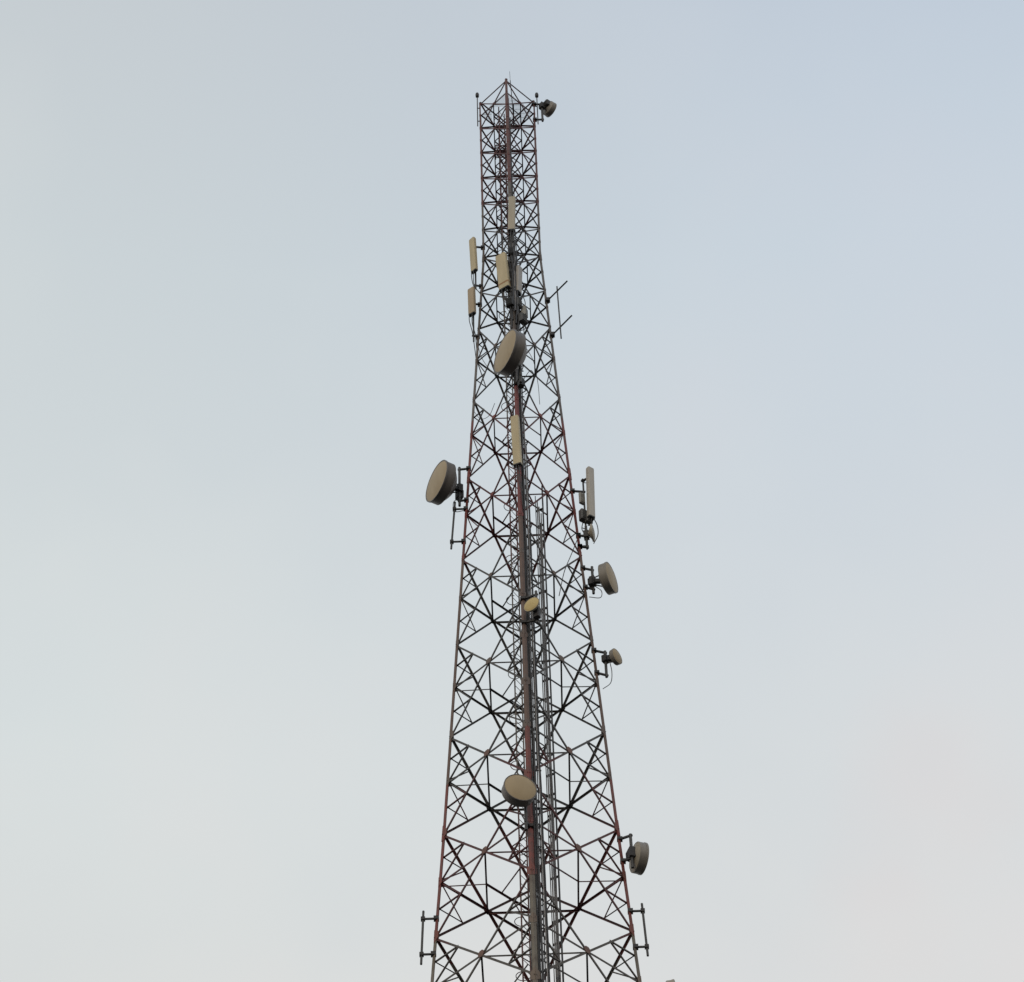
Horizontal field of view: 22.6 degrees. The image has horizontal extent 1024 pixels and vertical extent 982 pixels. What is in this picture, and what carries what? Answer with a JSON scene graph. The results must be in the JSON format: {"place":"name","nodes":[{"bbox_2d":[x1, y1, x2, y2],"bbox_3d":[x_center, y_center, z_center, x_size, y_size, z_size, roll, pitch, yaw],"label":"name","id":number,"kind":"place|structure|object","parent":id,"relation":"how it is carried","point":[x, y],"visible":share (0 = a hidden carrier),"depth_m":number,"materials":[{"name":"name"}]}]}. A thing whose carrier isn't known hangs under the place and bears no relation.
{"place":"outdoors","nodes":[
{"label":"outdoors","id":0,"kind":"place"},
{"bbox_2d":[0,0,1023,981],"label":"sky","id":1,"kind":"structure","parent":0,"point":[786,237],"materials":[{"name":"blue"}]},
{"label":"ground","id":2,"kind":"structure","parent":0,"visible":0},
{"bbox_2d":[431,78,641,981],"bbox_3d":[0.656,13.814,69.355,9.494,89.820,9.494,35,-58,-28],"label":"lattice tower","id":3,"kind":"structure","parent":2,"relation":"on","point":[534,973],"depth_m":78.96,"materials":[{"name":"metal"}]},
{"bbox_2d":[419,910,438,964],"bbox_3d":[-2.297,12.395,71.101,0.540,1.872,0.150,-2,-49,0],"label":"antenna mount","id":4,"kind":"object","parent":3,"relation":"attached to","point":[422,954],"visible":1,"depth_m":71.09,"materials":[{"name":"metal"}]},
{"bbox_2d":[426,460,470,511],"bbox_3d":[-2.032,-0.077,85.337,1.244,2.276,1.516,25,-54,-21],"label":"microwave dish","id":5,"kind":"object","parent":3,"relation":"attached to","point":[442,487],"visible":1,"depth_m":84.91,"materials":[{"name":"metal"}]},
{"bbox_2d":[450,502,467,549],"bbox_3d":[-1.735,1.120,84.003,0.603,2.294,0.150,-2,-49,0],"label":"antenna mount","id":6,"kind":"object","parent":3,"relation":"attached to","point":[452,541],"visible":1,"depth_m":83.86,"materials":[{"name":"metal"}]},
{"bbox_2d":[468,287,481,357],"bbox_3d":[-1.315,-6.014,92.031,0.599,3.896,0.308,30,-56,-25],"label":"panel antenna","id":7,"kind":"object","parent":3,"relation":"attached to","point":[472,303],"visible":1,"depth_m":92.49,"materials":[{"name":"beige plastic"}]},
{"bbox_2d":[469,237,484,292],"bbox_3d":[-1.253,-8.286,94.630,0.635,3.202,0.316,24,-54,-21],"label":"panel antenna","id":8,"kind":"object","parent":3,"relation":"attached to","point":[473,247],"visible":1,"depth_m":94.70,"materials":[{"name":"beige plastic"}]},
{"bbox_2d":[475,92,479,125],"bbox_3d":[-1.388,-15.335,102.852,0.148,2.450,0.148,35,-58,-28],"label":"obstruction light","id":9,"kind":"object","parent":3,"relation":"attached to","point":[477,95],"visible":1,"depth_m":103.08,"materials":[{"name":"metal"}]},
{"bbox_2d":[495,252,514,309],"bbox_3d":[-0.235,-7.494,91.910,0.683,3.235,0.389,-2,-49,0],"label":"panel antenna","id":10,"kind":"object","parent":3,"relation":"attached to","point":[502,264],"visible":1,"depth_m":92.12,"materials":[{"name":"beige plastic"}]},
{"bbox_2d":[506,296,513,316],"bbox_3d":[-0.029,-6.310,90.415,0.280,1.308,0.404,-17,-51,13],"label":"radio unit","id":11,"kind":"object","parent":3,"relation":"attached to","point":[510,302],"visible":1,"depth_m":90.59,"materials":[{"name":"black plastic"}]},
{"bbox_2d":[508,247,513,256],"bbox_3d":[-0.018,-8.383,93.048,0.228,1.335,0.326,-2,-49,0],"label":"radio unit","id":12,"kind":"object","parent":3,"relation":"attached to","point":[510,250],"visible":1,"depth_m":93.24,"materials":[{"name":"black plastic"}]},
{"bbox_2d":[508,196,515,269],"bbox_3d":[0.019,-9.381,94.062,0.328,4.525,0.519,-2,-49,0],"label":"panel antenna","id":13,"kind":"object","parent":3,"relation":"attached to","point":[511,211],"visible":1,"depth_m":94.54,"materials":[{"name":"beige plastic"}]},
{"bbox_2d":[509,71,514,125],"bbox_3d":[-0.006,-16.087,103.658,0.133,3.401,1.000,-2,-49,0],"label":"lightning rod","id":14,"kind":"object","parent":3,"relation":"attached to","point":[513,104],"visible":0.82,"depth_m":102.81,"materials":[{"name":"metal"}]},
{"bbox_2d":[494,329,533,394],"bbox_3d":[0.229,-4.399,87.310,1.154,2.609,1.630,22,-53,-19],"label":"microwave dish","id":15,"kind":"object","parent":3,"relation":"attached to","point":[510,356],"visible":1,"depth_m":86.94,"materials":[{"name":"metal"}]},
{"bbox_2d":[510,415,523,509],"bbox_3d":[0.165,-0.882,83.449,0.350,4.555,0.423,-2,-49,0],"label":"panel antenna","id":16,"kind":"object","parent":3,"relation":"attached to","point":[516,441],"visible":1,"depth_m":83.88,"materials":[{"name":"beige plastic"}]},
{"bbox_2d":[510,265,525,309],"bbox_3d":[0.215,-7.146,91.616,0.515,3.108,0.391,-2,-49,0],"label":"panel antenna","id":17,"kind":"object","parent":3,"relation":"attached to","point":[519,280],"visible":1,"depth_m":91.81,"materials":[{"name":"grey plastic"}]},
{"bbox_2d":[501,774,536,830],"bbox_3d":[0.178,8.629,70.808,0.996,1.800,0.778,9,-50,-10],"label":"microwave dish","id":18,"kind":"object","parent":3,"relation":"attached to","point":[518,790],"visible":1,"depth_m":70.67,"materials":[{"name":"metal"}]},
{"bbox_2d":[517,312,526,333],"bbox_3d":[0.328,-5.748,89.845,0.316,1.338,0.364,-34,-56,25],"label":"radio unit","id":19,"kind":"object","parent":3,"relation":"attached to","point":[522,316],"visible":0.79,"depth_m":90.06,"materials":[{"name":"metal"}]},
{"bbox_2d":[519,305,527,330],"bbox_3d":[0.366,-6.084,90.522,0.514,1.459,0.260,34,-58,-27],"label":"radio unit","id":20,"kind":"object","parent":3,"relation":"attached to","point":[524,310],"visible":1,"depth_m":90.85,"materials":[{"name":"metal"}]},
{"bbox_2d":[498,98,549,981],"bbox_3d":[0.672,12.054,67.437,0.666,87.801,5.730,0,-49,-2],"label":"feeder run","id":21,"kind":"object","parent":3,"relation":"attached to","point":[541,938],"visible":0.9,"depth_m":75.01,"materials":[{"name":"rubber"}]},
{"bbox_2d":[520,590,540,625],"bbox_3d":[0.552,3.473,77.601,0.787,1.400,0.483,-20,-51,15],"label":"microwave dish","id":22,"kind":"object","parent":3,"relation":"attached to","point":[532,603],"visible":1,"depth_m":77.26,"materials":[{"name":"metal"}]},
{"bbox_2d":[527,350,539,403],"bbox_3d":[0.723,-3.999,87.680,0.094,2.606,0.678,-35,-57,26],"label":"loose cable","id":23,"kind":"object","parent":3,"relation":"hanging from","point":[536,375],"visible":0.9,"depth_m":87.81,"materials":[{"name":"black rubber"}]},
{"bbox_2d":[535,92,538,123],"bbox_3d":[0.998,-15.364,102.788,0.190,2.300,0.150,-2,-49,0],"label":"obstruction light","id":24,"kind":"object","parent":3,"relation":"attached to","point":[536,95],"visible":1,"depth_m":103.09,"materials":[{"name":"metal"}]},
{"bbox_2d":[529,508,548,981],"bbox_3d":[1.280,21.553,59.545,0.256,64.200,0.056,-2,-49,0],"label":"conduit pipe","id":25,"kind":"object","parent":3,"relation":"attached to","point":[538,756],"visible":0.16,"depth_m":74.86,"materials":[{"name":"metal"}]},
{"bbox_2d":[532,99,556,121],"bbox_3d":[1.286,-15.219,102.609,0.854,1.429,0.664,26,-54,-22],"label":"microwave dish","id":26,"kind":"object","parent":3,"relation":"attached to","point":[547,107],"visible":1,"depth_m":102.78,"materials":[{"name":"metal"}]},
{"bbox_2d":[535,495,562,981],"bbox_3d":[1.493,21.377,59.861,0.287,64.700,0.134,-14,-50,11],"label":"cable ladder","id":27,"kind":"object","parent":3,"relation":"attached to","point":[551,826],"visible":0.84,"depth_m":75.58,"materials":[{"name":"metal"}]},
{"bbox_2d":[541,485,563,981],"bbox_3d":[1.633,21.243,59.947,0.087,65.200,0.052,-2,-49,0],"label":"conduit pipe","id":28,"kind":"object","parent":3,"relation":"attached to","point":[553,739],"visible":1,"depth_m":75.64,"materials":[{"name":"metal"}]},
{"bbox_2d":[545,281,571,338],"bbox_3d":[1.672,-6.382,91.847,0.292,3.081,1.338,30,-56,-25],"label":"antenna mount","id":29,"kind":"object","parent":3,"relation":"attached to","point":[551,334],"visible":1,"depth_m":91.72,"materials":[{"name":"metal"}]},
{"bbox_2d":[559,540,576,595],"bbox_3d":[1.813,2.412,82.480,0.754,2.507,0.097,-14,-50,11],"label":"loose cable","id":30,"kind":"object","parent":3,"relation":"hanging from","point":[565,568],"visible":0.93,"depth_m":82.52,"materials":[{"name":"black rubber"}]},
{"bbox_2d":[570,466,598,549],"bbox_3d":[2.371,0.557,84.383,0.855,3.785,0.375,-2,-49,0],"label":"panel antenna","id":31,"kind":"object","parent":3,"relation":"attached to","point":[587,516],"visible":1,"depth_m":84.58,"materials":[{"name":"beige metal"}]},
{"bbox_2d":[576,524,594,548],"bbox_3d":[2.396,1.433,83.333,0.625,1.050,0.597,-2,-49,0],"label":"microwave dish","id":32,"kind":"object","parent":3,"relation":"attached to","point":[590,532],"visible":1,"depth_m":83.29,"materials":[{"name":"metal"}]},
{"bbox_2d":[580,562,617,597],"bbox_3d":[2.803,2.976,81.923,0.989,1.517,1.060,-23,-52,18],"label":"microwave dish","id":33,"kind":"object","parent":3,"relation":"attached to","point":[606,580],"visible":1,"depth_m":81.63,"materials":[{"name":"metal"}]},
{"bbox_2d":[591,648,621,688],"bbox_3d":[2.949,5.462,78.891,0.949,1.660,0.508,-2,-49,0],"label":"microwave dish","id":34,"kind":"object","parent":3,"relation":"attached to","point":[614,656],"visible":1,"depth_m":79.12,"materials":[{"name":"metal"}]},
{"bbox_2d":[617,833,648,874],"bbox_3d":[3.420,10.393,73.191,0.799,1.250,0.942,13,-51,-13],"label":"microwave dish","id":35,"kind":"object","parent":3,"relation":"attached to","point":[637,856],"visible":1,"depth_m":72.89,"materials":[{"name":"metal"}]},
{"bbox_2d":[628,903,648,956],"bbox_3d":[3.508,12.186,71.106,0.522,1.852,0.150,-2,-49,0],"label":"antenna mount","id":36,"kind":"object","parent":3,"relation":"attached to","point":[642,911],"visible":1,"depth_m":71.08,"materials":[{"name":"metal"}]}
]}

